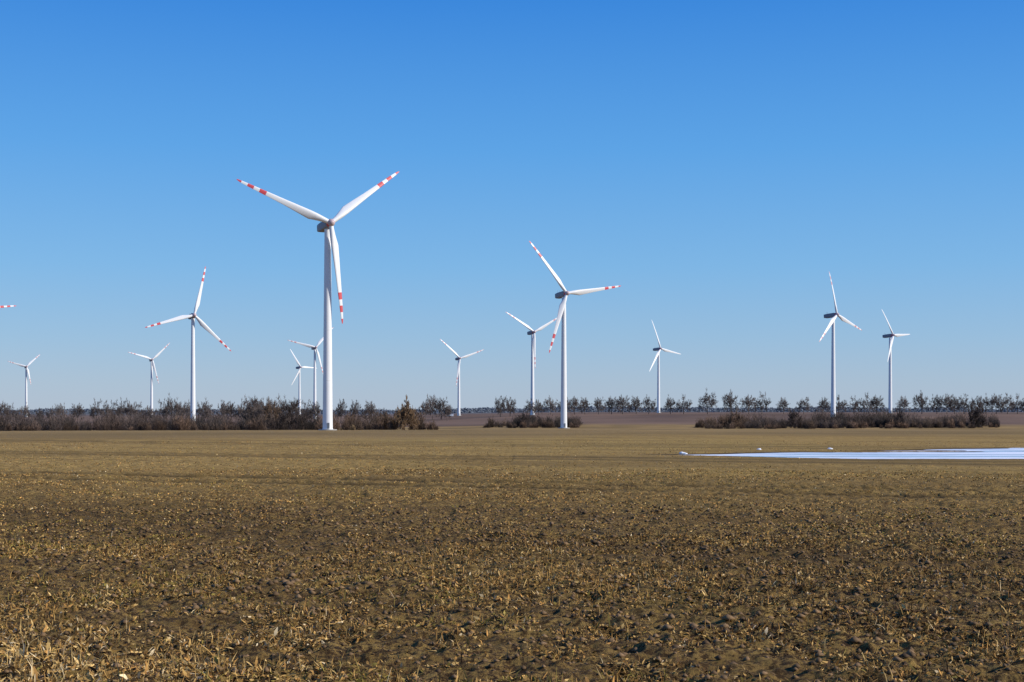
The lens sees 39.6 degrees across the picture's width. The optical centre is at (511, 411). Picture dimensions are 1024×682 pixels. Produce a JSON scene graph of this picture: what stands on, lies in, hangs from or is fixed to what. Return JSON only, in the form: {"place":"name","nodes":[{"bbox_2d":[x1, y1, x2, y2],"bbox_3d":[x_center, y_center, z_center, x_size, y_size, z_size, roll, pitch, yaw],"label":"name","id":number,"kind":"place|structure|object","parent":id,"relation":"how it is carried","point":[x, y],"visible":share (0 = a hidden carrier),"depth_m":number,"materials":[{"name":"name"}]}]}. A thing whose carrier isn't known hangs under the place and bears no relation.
{"place":"outdoors","nodes":[
{"label":"outdoors","id":0,"kind":"place"},
{"bbox_2d":[0,412,1023,681],"bbox_3d":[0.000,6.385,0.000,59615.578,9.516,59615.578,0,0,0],"label":"ground","id":1,"kind":"structure","parent":0,"point":[610,432],"depth_m":21.34,"materials":[{"name":"soil"}]},
{"bbox_2d":[8,355,38,414],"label":"wind turbine","id":2,"kind":"object","parent":1,"relation":"on","point":[26,368],"visible":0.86,"depth_m":2148.59,"materials":[{"name":"white paint"}]},
{"bbox_2d":[129,343,169,416],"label":"wind turbine","id":3,"kind":"object","parent":1,"relation":"on","point":[151,387],"visible":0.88,"depth_m":1973.56,"materials":[{"name":"white paint"}]},
{"bbox_2d":[145,266,230,419],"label":"wind turbine","id":4,"kind":"object","parent":1,"relation":"on","point":[192,316],"visible":0.86,"depth_m":1038.65,"materials":[{"name":"white paint"}]},
{"bbox_2d":[0,403,438,430],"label":"hedgerow bushes","id":5,"kind":"object","parent":1,"relation":"on","point":[104,423],"visible":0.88,"depth_m":660.81,"materials":[{"name":"brown plant"}]},
{"bbox_2d":[239,395,265,423],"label":"bare tree","id":6,"kind":"object","parent":1,"relation":"on","point":[251,409],"visible":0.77,"depth_m":699.41,"materials":[{"name":"brown plant"}]},
{"bbox_2d":[261,395,286,427],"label":"bare tree","id":7,"kind":"object","parent":1,"relation":"on","point":[267,407],"visible":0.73,"depth_m":689.81,"materials":[{"name":"brown plant"}]},
{"bbox_2d":[278,398,308,429],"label":"bare tree","id":8,"kind":"object","parent":1,"relation":"on","point":[292,405],"visible":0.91,"depth_m":669.91,"materials":[{"name":"brown plant"}]},
{"bbox_2d":[290,349,313,415],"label":"wind turbine","id":9,"kind":"object","parent":1,"relation":"on","point":[299,367],"visible":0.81,"depth_m":2198.52,"materials":[{"name":"white paint"}]},
{"bbox_2d":[288,328,332,417],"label":"wind turbine","id":10,"kind":"object","parent":1,"relation":"on","point":[312,347],"visible":0.81,"depth_m":1678.56,"materials":[{"name":"white paint"}]},
{"bbox_2d":[237,171,398,429],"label":"wind turbine","id":11,"kind":"object","parent":1,"relation":"on","point":[325,226],"visible":0.98,"depth_m":558.52,"materials":[{"name":"white paint"}]},
{"bbox_2d":[374,408,389,429],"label":"bare tree","id":12,"kind":"object","parent":1,"relation":"on","point":[384,418],"visible":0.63,"depth_m":659.07,"materials":[{"name":"brown plant"}]},
{"bbox_2d":[388,407,406,428],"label":"bare tree","id":13,"kind":"object","parent":1,"relation":"on","point":[391,420],"visible":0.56,"depth_m":649.47,"materials":[{"name":"brown plant"}]},
{"bbox_2d":[394,395,420,429],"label":"bare tree","id":14,"kind":"object","parent":1,"relation":"on","point":[401,414],"visible":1,"depth_m":639.49,"materials":[{"name":"brown plant"}]},
{"bbox_2d":[399,409,419,429],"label":"bare tree","id":15,"kind":"object","parent":1,"relation":"on","point":[415,416],"visible":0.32,"depth_m":647.55,"materials":[{"name":"brown plant"}]},
{"bbox_2d":[413,409,426,429],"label":"bare tree","id":16,"kind":"object","parent":1,"relation":"on","point":[420,416],"visible":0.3,"depth_m":689.74,"materials":[{"name":"brown plant"}]},
{"bbox_2d":[440,339,483,415],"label":"wind turbine","id":17,"kind":"object","parent":1,"relation":"on","point":[458,358],"visible":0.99,"depth_m":1888.33,"materials":[{"name":"white paint"}]},
{"bbox_2d":[0,440,1023,681],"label":"dead grass stubble","id":18,"kind":"object","parent":1,"relation":"on","point":[185,665],"visible":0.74,"depth_m":13.47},
{"bbox_2d":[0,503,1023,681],"bbox_3d":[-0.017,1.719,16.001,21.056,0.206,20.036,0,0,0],"label":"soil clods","id":19,"kind":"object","parent":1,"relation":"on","point":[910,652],"visible":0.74,"depth_m":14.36,"materials":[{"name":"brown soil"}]},
{"bbox_2d":[0,387,1023,422],"bbox_3d":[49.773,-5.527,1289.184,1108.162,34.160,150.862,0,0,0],"label":"distant tree row","id":20,"kind":"object","parent":1,"relation":"on","point":[729,399],"visible":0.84,"depth_m":1316.37,"materials":[{"name":"brown plant"}]},
{"bbox_2d":[1,406,1023,413],"bbox_3d":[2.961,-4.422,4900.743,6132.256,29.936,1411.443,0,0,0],"label":"distant woodland","id":21,"kind":"object","parent":1,"relation":"on","point":[494,409],"visible":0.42,"depth_m":4335.18,"materials":[{"name":"plant"}]},
{"bbox_2d":[517,410,530,423],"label":"bush","id":22,"kind":"object","parent":1,"relation":"on","point":[524,417],"visible":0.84,"depth_m":889.09,"materials":[{"name":"brown plant"}]},
{"bbox_2d":[506,312,556,414],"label":"wind turbine","id":23,"kind":"object","parent":1,"relation":"on","point":[532,332],"visible":0.88,"depth_m":1398.45,"materials":[{"name":"white paint"}]},
{"bbox_2d":[483,412,581,427],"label":"hedgerow bushes","id":24,"kind":"object","parent":1,"relation":"on","point":[573,422],"visible":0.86,"depth_m":890.02,"materials":[{"name":"brown plant"}]},
{"bbox_2d":[529,241,619,427],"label":"wind turbine","id":25,"kind":"object","parent":1,"relation":"on","point":[564,294],"visible":1,"depth_m":858.46,"materials":[{"name":"white paint"}]},
{"bbox_2d":[649,321,679,412],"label":"wind turbine","id":26,"kind":"object","parent":1,"relation":"on","point":[658,349],"visible":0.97,"depth_m":1778.61,"materials":[{"name":"white paint"}]},
{"bbox_2d":[729,409,744,426],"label":"bush","id":27,"kind":"object","parent":1,"relation":"on","point":[736,417],"visible":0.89,"depth_m":869.31,"materials":[{"name":"brown plant"}]},
{"bbox_2d":[785,407,801,427],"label":"bare tree","id":28,"kind":"object","parent":1,"relation":"on","point":[793,415],"visible":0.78,"depth_m":858.55,"materials":[{"name":"brown plant"}]},
{"bbox_2d":[819,272,860,416],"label":"wind turbine","id":29,"kind":"object","parent":1,"relation":"on","point":[833,316],"visible":0.93,"depth_m":1158.59,"materials":[{"name":"white paint"}]},
{"bbox_2d":[694,407,999,428],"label":"hedgerow bushes","id":30,"kind":"object","parent":1,"relation":"on","point":[837,421],"visible":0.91,"depth_m":861.22,"materials":[{"name":"brown plant"}]},
{"bbox_2d":[882,310,909,412],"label":"wind turbine","id":31,"kind":"object","parent":1,"relation":"on","point":[892,335],"visible":0.9,"depth_m":1468.55,"materials":[{"name":"white paint"}]},
{"bbox_2d":[892,408,905,424],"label":"bush","id":32,"kind":"object","parent":1,"relation":"on","point":[899,415],"visible":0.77,"depth_m":859.32,"materials":[{"name":"brown plant"}]},
{"bbox_2d":[966,403,987,427],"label":"bush","id":33,"kind":"object","parent":1,"relation":"on","point":[975,419],"visible":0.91,"depth_m":848.63,"materials":[{"name":"brown plant"}]},
{"bbox_2d":[0,0,1023,411],"label":"sky","id":34,"kind":"structure","parent":0,"point":[712,163],"materials":[{"name":"blue"}]},
{"bbox_2d":[707,448,1023,458],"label":"frozen pond","id":35,"kind":"structure","parent":0,"point":[1010,453],"depth_m":57.09,"materials":[{"name":"white ice"}]}
]}

